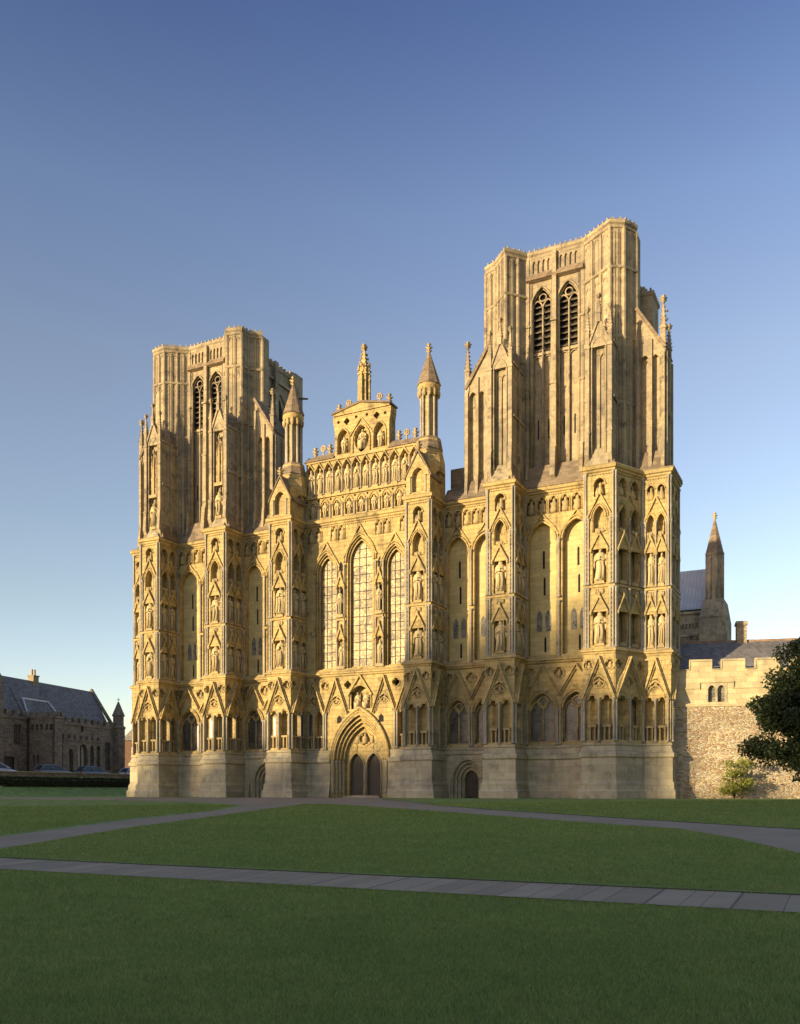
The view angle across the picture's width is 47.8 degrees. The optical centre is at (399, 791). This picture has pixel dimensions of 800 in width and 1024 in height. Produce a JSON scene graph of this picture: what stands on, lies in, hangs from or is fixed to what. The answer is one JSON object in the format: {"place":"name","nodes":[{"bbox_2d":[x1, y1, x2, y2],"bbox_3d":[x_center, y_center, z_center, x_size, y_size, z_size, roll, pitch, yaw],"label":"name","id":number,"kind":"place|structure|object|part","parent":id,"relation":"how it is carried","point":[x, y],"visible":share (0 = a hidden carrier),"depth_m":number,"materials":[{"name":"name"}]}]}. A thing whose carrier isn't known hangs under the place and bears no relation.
{"place":"outdoors","nodes":[
{"label":"outdoors","id":0,"kind":"place"},
{"bbox_2d":[0,806,258,847],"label":"diagonal path","id":1,"kind":"structure","parent":0,"point":[22,839],"depth_m":25.25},
{"bbox_2d":[0,797,400,809],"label":"forecourt","id":2,"kind":"structure","parent":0,"point":[262,803],"depth_m":51.41,"materials":[{"name":"grey stone"}]},
{"bbox_2d":[0,785,799,1023],"bbox_3d":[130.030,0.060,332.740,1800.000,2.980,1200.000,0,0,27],"label":"ground","id":3,"kind":"structure","parent":0,"point":[72,792],"depth_m":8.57,"materials":[{"name":"green plant"}]},
{"bbox_2d":[0,669,125,773],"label":"gabled house","id":4,"kind":"structure","parent":3,"relation":"on","point":[70,729],"depth_m":109.74,"materials":[{"name":"stone"}]},
{"bbox_2d":[4,756,13,769],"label":"door","id":5,"kind":"structure","parent":4,"relation":"in","point":[8,761],"depth_m":101.95,"materials":[{"name":"brown wood"}]},
{"bbox_2d":[14,724,19,744],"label":"window","id":6,"kind":"structure","parent":4,"relation":"in","point":[16,727],"depth_m":103.13,"materials":[{"name":"black glass"}]},
{"bbox_2d":[68,750,70,771],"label":"window","id":7,"kind":"structure","parent":4,"relation":"in","point":[69,754],"depth_m":110.10,"materials":[{"name":"black glass"}]},
{"bbox_2d":[78,745,84,766],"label":"window","id":8,"kind":"structure","parent":4,"relation":"in","point":[81,753],"depth_m":112.24,"materials":[{"name":"black glass"}]},
{"bbox_2d":[90,748,91,765],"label":"window","id":9,"kind":"structure","parent":4,"relation":"in","point":[90,748],"depth_m":114.37,"materials":[{"name":"black glass"}]},
{"bbox_2d":[96,747,97,765],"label":"window","id":10,"kind":"structure","parent":4,"relation":"in","point":[97,747],"depth_m":115.72,"materials":[{"name":"black glass"}]},
{"bbox_2d":[105,743,108,769],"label":"window","id":11,"kind":"structure","parent":4,"relation":"in","point":[106,744],"depth_m":120.18,"materials":[{"name":"black glass"}]},
{"bbox_2d":[0,775,129,787],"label":"clipped hedge","id":12,"kind":"object","parent":3,"relation":"on","point":[54,781],"visible":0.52,"depth_m":88.71,"materials":[{"name":"green plant"}]},
{"bbox_2d":[0,771,129,780],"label":"garden wall","id":13,"kind":"structure","parent":3,"relation":"on","point":[51,774],"depth_m":92.37,"materials":[{"name":"stone"}]},
{"bbox_2d":[8,799,231,804],"bbox_3d":[-25.339,-0.082,58.097,47.222,1.440,3.978,0,0,37],"label":"turf edge","id":14,"kind":"object","parent":3,"relation":"on","point":[118,800],"visible":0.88,"depth_m":53.30,"materials":[{"name":"soil"}]},
{"bbox_2d":[0,805,243,836],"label":"turf edge","id":15,"kind":"object","parent":3,"relation":"on","point":[110,821],"visible":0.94,"depth_m":27.79,"materials":[{"name":"soil"}]},
{"bbox_2d":[125,730,131,767],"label":"brick house","id":16,"kind":"structure","parent":3,"relation":"on","point":[128,746],"depth_m":131.12,"materials":[{"name":"brick"}]},
{"bbox_2d":[0,856,799,894],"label":"turf edge","id":17,"kind":"object","parent":3,"relation":"on","point":[613,885],"visible":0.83,"depth_m":12.49,"materials":[{"name":"soil"}]},
{"bbox_2d":[126,216,730,798],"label":"cathedral","id":18,"kind":"structure","parent":3,"relation":"on","point":[564,474],"depth_m":62.84,"materials":[{"name":"stone"}]},
{"bbox_2d":[137,662,138,681],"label":"statue","id":19,"kind":"object","parent":18,"relation":"on","point":[137,671],"visible":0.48,"depth_m":75.94,"materials":[{"name":"stone"}]},
{"bbox_2d":[145,652,152,675],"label":"statue","id":20,"kind":"object","parent":18,"relation":"on","point":[149,664],"visible":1,"depth_m":72.25,"materials":[{"name":"stone"}]},
{"bbox_2d":[146,603,152,627],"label":"statue","id":21,"kind":"object","parent":18,"relation":"on","point":[149,616],"visible":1,"depth_m":72.27,"materials":[{"name":"stone"}]},
{"bbox_2d":[150,502,156,526],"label":"statue","id":22,"kind":"object","parent":18,"relation":"on","point":[153,513],"visible":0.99,"depth_m":72.46,"materials":[{"name":"stone"}]},
{"bbox_2d":[161,652,167,676],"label":"statue","id":23,"kind":"object","parent":18,"relation":"on","point":[164,660],"visible":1,"depth_m":72.45,"materials":[{"name":"stone"}]},
{"bbox_2d":[161,604,167,628],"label":"statue","id":24,"kind":"object","parent":18,"relation":"on","point":[164,614],"visible":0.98,"depth_m":72.49,"materials":[{"name":"stone"}]},
{"bbox_2d":[170,606,175,630],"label":"statue","id":25,"kind":"object","parent":18,"relation":"on","point":[172,619],"visible":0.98,"depth_m":73.35,"materials":[{"name":"stone"}]},
{"bbox_2d":[170,654,175,677],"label":"statue","id":26,"kind":"object","parent":18,"relation":"on","point":[172,665],"visible":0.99,"depth_m":73.30,"materials":[{"name":"stone"}]},
{"bbox_2d":[211,646,218,670],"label":"statue","id":27,"kind":"object","parent":18,"relation":"on","point":[215,657],"visible":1,"depth_m":69.35,"materials":[{"name":"stone"}]},
{"bbox_2d":[211,596,218,620],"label":"statue","id":28,"kind":"object","parent":18,"relation":"on","point":[215,608],"visible":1,"depth_m":69.37,"materials":[{"name":"stone"}]},
{"bbox_2d":[215,491,222,515],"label":"statue","id":29,"kind":"object","parent":18,"relation":"on","point":[219,502],"visible":0.99,"depth_m":69.58,"materials":[{"name":"stone"}]},
{"bbox_2d":[228,597,233,621],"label":"statue","id":30,"kind":"object","parent":18,"relation":"on","point":[230,607],"visible":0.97,"depth_m":69.54,"materials":[{"name":"stone"}]},
{"bbox_2d":[228,645,234,671],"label":"statue","id":31,"kind":"object","parent":18,"relation":"on","point":[231,653],"visible":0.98,"depth_m":69.57,"materials":[{"name":"stone"}]},
{"bbox_2d":[236,648,241,672],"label":"statue","id":32,"kind":"object","parent":18,"relation":"on","point":[238,663],"visible":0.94,"depth_m":70.35,"materials":[{"name":"stone"}]},
{"bbox_2d":[236,598,241,623],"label":"statue","id":33,"kind":"object","parent":18,"relation":"on","point":[238,612],"visible":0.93,"depth_m":70.42,"materials":[{"name":"stone"}]},
{"bbox_2d":[275,588,283,613],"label":"statue","id":34,"kind":"object","parent":18,"relation":"on","point":[279,609],"visible":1,"depth_m":66.69,"materials":[{"name":"stone"}]},
{"bbox_2d":[275,640,283,666],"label":"statue","id":35,"kind":"object","parent":18,"relation":"on","point":[279,654],"visible":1,"depth_m":66.67,"materials":[{"name":"stone"}]},
{"bbox_2d":[293,641,298,666],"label":"statue","id":36,"kind":"object","parent":18,"relation":"on","point":[295,656],"visible":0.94,"depth_m":66.87,"materials":[{"name":"stone"}]},
{"bbox_2d":[293,589,298,614],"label":"statue","id":37,"kind":"object","parent":18,"relation":"on","point":[295,603],"visible":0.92,"depth_m":66.87,"materials":[{"name":"stone"}]},
{"bbox_2d":[300,591,305,616],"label":"statue","id":38,"kind":"object","parent":18,"relation":"on","point":[302,605],"visible":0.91,"depth_m":67.71,"materials":[{"name":"stone"}]},
{"bbox_2d":[300,643,305,668],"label":"statue","id":39,"kind":"object","parent":18,"relation":"on","point":[302,653],"visible":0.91,"depth_m":67.71,"materials":[{"name":"stone"}]},
{"bbox_2d":[308,471,313,495],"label":"statue","id":40,"kind":"object","parent":18,"relation":"on","point":[311,484],"visible":1,"depth_m":68.12,"materials":[{"name":"stone"}]},
{"bbox_2d":[310,505,316,519],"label":"statue","id":41,"kind":"object","parent":18,"relation":"on","point":[313,510],"visible":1,"depth_m":68.08,"materials":[{"name":"stone"}]},
{"bbox_2d":[317,469,322,493],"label":"statue","id":42,"kind":"object","parent":18,"relation":"on","point":[320,482],"visible":1,"depth_m":67.74,"materials":[{"name":"stone"}]},
{"bbox_2d":[322,502,328,517],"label":"statue","id":43,"kind":"object","parent":18,"relation":"on","point":[325,508],"visible":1,"depth_m":67.63,"materials":[{"name":"stone"}]},
{"bbox_2d":[326,467,331,492],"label":"statue","id":44,"kind":"object","parent":18,"relation":"on","point":[329,481],"visible":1,"depth_m":67.39,"materials":[{"name":"stone"}]},
{"bbox_2d":[334,501,340,515],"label":"statue","id":45,"kind":"object","parent":18,"relation":"on","point":[337,507],"visible":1,"depth_m":67.15,"materials":[{"name":"stone"}]},
{"bbox_2d":[335,466,340,490],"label":"statue","id":46,"kind":"object","parent":18,"relation":"on","point":[338,480],"visible":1,"depth_m":67.03,"materials":[{"name":"stone"}]},
{"bbox_2d":[337,589,342,613],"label":"statue","id":47,"kind":"object","parent":18,"relation":"on","point":[339,599],"visible":1,"depth_m":66.61,"materials":[{"name":"stone"}]},
{"bbox_2d":[338,643,343,665],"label":"statue","id":48,"kind":"object","parent":18,"relation":"on","point":[341,653],"visible":1,"depth_m":66.73,"materials":[{"name":"stone"}]},
{"bbox_2d":[341,437,348,453],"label":"statue","id":49,"kind":"object","parent":18,"relation":"on","point":[344,444],"visible":1,"depth_m":66.99,"materials":[{"name":"stone"}]},
{"bbox_2d":[344,464,350,489],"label":"statue","id":50,"kind":"object","parent":18,"relation":"on","point":[347,474],"visible":1,"depth_m":66.71,"materials":[{"name":"stone"}]},
{"bbox_2d":[346,499,352,513],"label":"statue","id":51,"kind":"object","parent":18,"relation":"on","point":[349,505],"visible":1,"depth_m":66.69,"materials":[{"name":"stone"}]},
{"bbox_2d":[353,462,359,487],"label":"statue","id":52,"kind":"object","parent":18,"relation":"on","point":[356,473],"visible":1,"depth_m":66.33,"materials":[{"name":"stone"}]},
{"bbox_2d":[354,692,361,708],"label":"statue","id":53,"kind":"object","parent":18,"relation":"on","point":[357,701],"visible":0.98,"depth_m":66.33,"materials":[{"name":"stone"}]},
{"bbox_2d":[359,496,364,511],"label":"statue","id":54,"kind":"object","parent":18,"relation":"on","point":[361,504],"visible":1,"depth_m":66.23,"materials":[{"name":"stone"}]},
{"bbox_2d":[357,429,367,450],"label":"statue","id":55,"kind":"object","parent":18,"relation":"on","point":[362,442],"visible":1,"depth_m":66.18,"materials":[{"name":"stone"}]},
{"bbox_2d":[362,692,369,708],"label":"statue","id":56,"kind":"object","parent":18,"relation":"on","point":[366,702],"visible":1,"depth_m":65.98,"materials":[{"name":"stone"}]},
{"bbox_2d":[363,460,369,486],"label":"statue","id":57,"kind":"object","parent":18,"relation":"on","point":[366,474],"visible":1,"depth_m":65.98,"materials":[{"name":"stone"}]},
{"bbox_2d":[371,494,377,509],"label":"statue","id":58,"kind":"object","parent":18,"relation":"on","point":[374,500],"visible":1,"depth_m":65.78,"materials":[{"name":"stone"}]},
{"bbox_2d":[372,458,378,484],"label":"statue","id":59,"kind":"object","parent":18,"relation":"on","point":[375,469],"visible":1,"depth_m":65.65,"materials":[{"name":"stone"}]},
{"bbox_2d":[376,585,381,609],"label":"statue","id":60,"kind":"object","parent":18,"relation":"on","point":[378,596],"visible":1,"depth_m":65.17,"materials":[{"name":"stone"}]},
{"bbox_2d":[377,639,381,662],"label":"statue","id":61,"kind":"object","parent":18,"relation":"on","point":[379,649],"visible":1,"depth_m":65.31,"materials":[{"name":"stone"}]},
{"bbox_2d":[377,429,384,446],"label":"statue","id":62,"kind":"object","parent":18,"relation":"on","point":[381,437],"visible":1,"depth_m":65.62,"materials":[{"name":"stone"}]},
{"bbox_2d":[382,456,388,482],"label":"statue","id":63,"kind":"object","parent":18,"relation":"on","point":[385,467],"visible":1,"depth_m":65.29,"materials":[{"name":"stone"}]},
{"bbox_2d":[384,492,390,507],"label":"statue","id":64,"kind":"object","parent":18,"relation":"on","point":[387,500],"visible":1,"depth_m":65.31,"materials":[{"name":"stone"}]},
{"bbox_2d":[391,455,398,481],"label":"statue","id":65,"kind":"object","parent":18,"relation":"on","point":[395,469],"visible":1,"depth_m":64.93,"materials":[{"name":"stone"}]},
{"bbox_2d":[396,490,402,505],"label":"statue","id":66,"kind":"object","parent":18,"relation":"on","point":[399,498],"visible":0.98,"depth_m":64.84,"materials":[{"name":"stone"}]},
{"bbox_2d":[401,453,407,479],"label":"statue","id":67,"kind":"object","parent":18,"relation":"on","point":[404,462],"visible":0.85,"depth_m":64.57,"materials":[{"name":"stone"}]},
{"bbox_2d":[413,571,422,599],"bbox_3d":[1.270,-14.215,61.849,0.714,2.138,0.751,0,0,-19],"label":"statue","id":68,"kind":"object","parent":18,"relation":"on","point":[418,583],"visible":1,"depth_m":61.66,"materials":[{"name":"stone"}]},
{"bbox_2d":[413,628,422,656],"bbox_3d":[1.275,-10.333,61.822,0.709,2.115,0.788,0,0,-27],"label":"statue","id":69,"kind":"object","parent":18,"relation":"on","point":[418,637],"visible":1,"depth_m":61.63,"materials":[{"name":"stone"}]},
{"bbox_2d":[433,572,437,600],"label":"statue","id":70,"kind":"object","parent":18,"relation":"on","point":[435,589],"visible":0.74,"depth_m":61.80,"materials":[{"name":"stone"}]},
{"bbox_2d":[433,629,437,656],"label":"statue","id":71,"kind":"object","parent":18,"relation":"on","point":[435,649],"visible":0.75,"depth_m":61.81,"materials":[{"name":"stone"}]},
{"bbox_2d":[439,576,443,602],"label":"statue","id":72,"kind":"object","parent":18,"relation":"on","point":[441,594],"visible":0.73,"depth_m":62.71,"materials":[{"name":"stone"}]},
{"bbox_2d":[439,632,443,658],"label":"statue","id":73,"kind":"object","parent":18,"relation":"on","point":[441,639],"visible":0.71,"depth_m":62.69,"materials":[{"name":"stone"}]},
{"bbox_2d":[494,561,505,591],"bbox_3d":[6.595,-14.199,59.194,0.714,2.106,0.751,0,0,-19],"label":"statue","id":74,"kind":"object","parent":18,"relation":"on","point":[500,573],"visible":1,"depth_m":59.01,"materials":[{"name":"stone"}]},
{"bbox_2d":[494,619,505,650],"bbox_3d":[6.613,-10.280,59.181,0.922,2.009,0.641,0,0,27],"label":"statue","id":75,"kind":"object","parent":18,"relation":"on","point":[500,632],"visible":1,"depth_m":59.03,"materials":[{"name":"stone"}]},
{"bbox_2d":[516,562,520,591],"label":"statue","id":76,"kind":"object","parent":18,"relation":"on","point":[518,584],"visible":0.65,"depth_m":59.23,"materials":[{"name":"stone"}]},
{"bbox_2d":[516,623,520,650],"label":"statue","id":77,"kind":"object","parent":18,"relation":"on","point":[518,643],"visible":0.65,"depth_m":59.17,"materials":[{"name":"stone"}]},
{"bbox_2d":[521,567,524,594],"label":"statue","id":78,"kind":"object","parent":18,"relation":"on","point":[522,583],"visible":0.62,"depth_m":60.03,"materials":[{"name":"stone"}]},
{"bbox_2d":[521,626,524,652],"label":"statue","id":79,"kind":"object","parent":18,"relation":"on","point":[522,642],"visible":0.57,"depth_m":60.04,"materials":[{"name":"stone"}]},
{"bbox_2d":[593,612,605,642],"bbox_3d":[12.456,-10.295,56.277,0.703,2.038,0.743,0,0,-20],"label":"statue","id":80,"kind":"object","parent":18,"relation":"on","point":[599,620],"visible":1,"depth_m":56.10,"materials":[{"name":"stone"}]},
{"bbox_2d":[593,549,605,581],"bbox_3d":[12.462,-14.190,56.245,0.708,2.089,0.788,0,0,-26],"label":"statue","id":81,"kind":"object","parent":18,"relation":"on","point":[599,559],"visible":1,"depth_m":56.07,"materials":[{"name":"stone"}]},
{"bbox_2d":[647,615,654,645],"bbox_3d":[15.905,-10.289,57.189,0.445,2.025,0.486,0,0,-21],"label":"statue","id":82,"kind":"object","parent":18,"relation":"on","point":[650,628],"visible":1,"depth_m":57.09,"materials":[{"name":"stone"}]},
{"bbox_2d":[647,553,654,583],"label":"statue","id":83,"kind":"object","parent":18,"relation":"on","point":[650,565],"visible":1,"depth_m":57.09,"materials":[{"name":"stone"}]},
{"bbox_2d":[657,614,664,644],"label":"statue","id":84,"kind":"object","parent":18,"relation":"on","point":[661,626],"visible":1,"depth_m":56.78,"materials":[{"name":"stone"}]},
{"bbox_2d":[657,552,664,583],"bbox_3d":[16.480,-14.132,56.900,0.493,1.971,0.454,0,0,-18],"label":"statue","id":85,"kind":"object","parent":18,"relation":"on","point":[661,568],"visible":1,"depth_m":56.78,"materials":[{"name":"stone"}]},
{"bbox_2d":[382,799,799,828],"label":"turf edge","id":86,"kind":"object","parent":3,"relation":"on","point":[611,817],"visible":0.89,"depth_m":27.20,"materials":[{"name":"soil"}]},
{"bbox_2d":[674,621,799,798],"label":"cloister range","id":87,"kind":"structure","parent":3,"relation":"on","point":[719,684],"depth_m":56.96,"materials":[{"name":"stone"}]},
{"bbox_2d":[708,686,714,701],"bbox_3d":[19.716,-6.197,57.186,0.454,1.063,0.054,0,0,12],"label":"window","id":88,"kind":"structure","parent":87,"relation":"in","point":[711,691],"depth_m":57.16,"materials":[{"name":"grey glass"}]},
{"bbox_2d":[718,686,724,701],"bbox_3d":[20.274,-6.197,57.071,0.454,1.063,0.039,0,0,12],"label":"window","id":89,"kind":"structure","parent":87,"relation":"in","point":[721,692],"depth_m":57.05,"materials":[{"name":"grey glass"}]},
{"bbox_2d":[713,757,760,798],"bbox_3d":[20.561,-0.947,55.221,2.686,2.847,2.625,0,0,12],"label":"young shrub","id":90,"kind":"object","parent":3,"relation":"on","point":[733,788],"visible":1,"depth_m":55.06,"materials":[{"name":"green plant"}]},
{"bbox_2d":[737,636,799,781],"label":"broadleaf tree","id":91,"kind":"object","parent":3,"relation":"on","point":[776,707],"visible":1,"depth_m":44.57,"materials":[{"name":"green plant"}]},
{"bbox_2d":[0,858,799,911],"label":"stone path","id":92,"kind":"structure","parent":0,"point":[746,901],"depth_m":11.73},
{"bbox_2d":[0,0,799,735],"label":"sky","id":93,"kind":"structure","parent":0,"point":[327,179],"materials":[{"name":"blue"}]},
{"bbox_2d":[355,801,799,852],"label":"curved path","id":94,"kind":"structure","parent":0,"point":[785,839],"depth_m":23.73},
{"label":"road","id":95,"kind":"structure","parent":0,"visible":0},
{"bbox_2d":[0,763,16,770],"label":"parked car","id":96,"kind":"object","parent":95,"relation":"on","point":[3,767],"visible":0.34,"depth_m":91.25,"materials":[{"name":"silver metal"}]},
{"bbox_2d":[32,764,69,771],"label":"parked car","id":97,"kind":"object","parent":95,"relation":"on","point":[48,768],"visible":0.31,"depth_m":97.73,"materials":[{"name":"grey"}]},
{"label":"window","id":98,"kind":"part","parent":97,"relation":"part of","materials":[{"name":"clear glass"}]},
{"bbox_2d":[74,766,107,772],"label":"parked car","id":99,"kind":"object","parent":95,"relation":"on","point":[88,769],"visible":0.42,"depth_m":103.93,"materials":[{"name":"blue"}]},
{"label":"window","id":100,"kind":"part","parent":99,"relation":"part of","materials":[{"name":"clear glass"}]},
{"bbox_2d":[118,767,129,773],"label":"parked car","id":101,"kind":"object","parent":95,"relation":"on","point":[124,771],"visible":0.13,"depth_m":110.51,"materials":[{"name":"grey metal"}]},
{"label":"window","id":102,"kind":"part","parent":101,"relation":"part of","materials":[{"name":"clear glass"}]}
]}

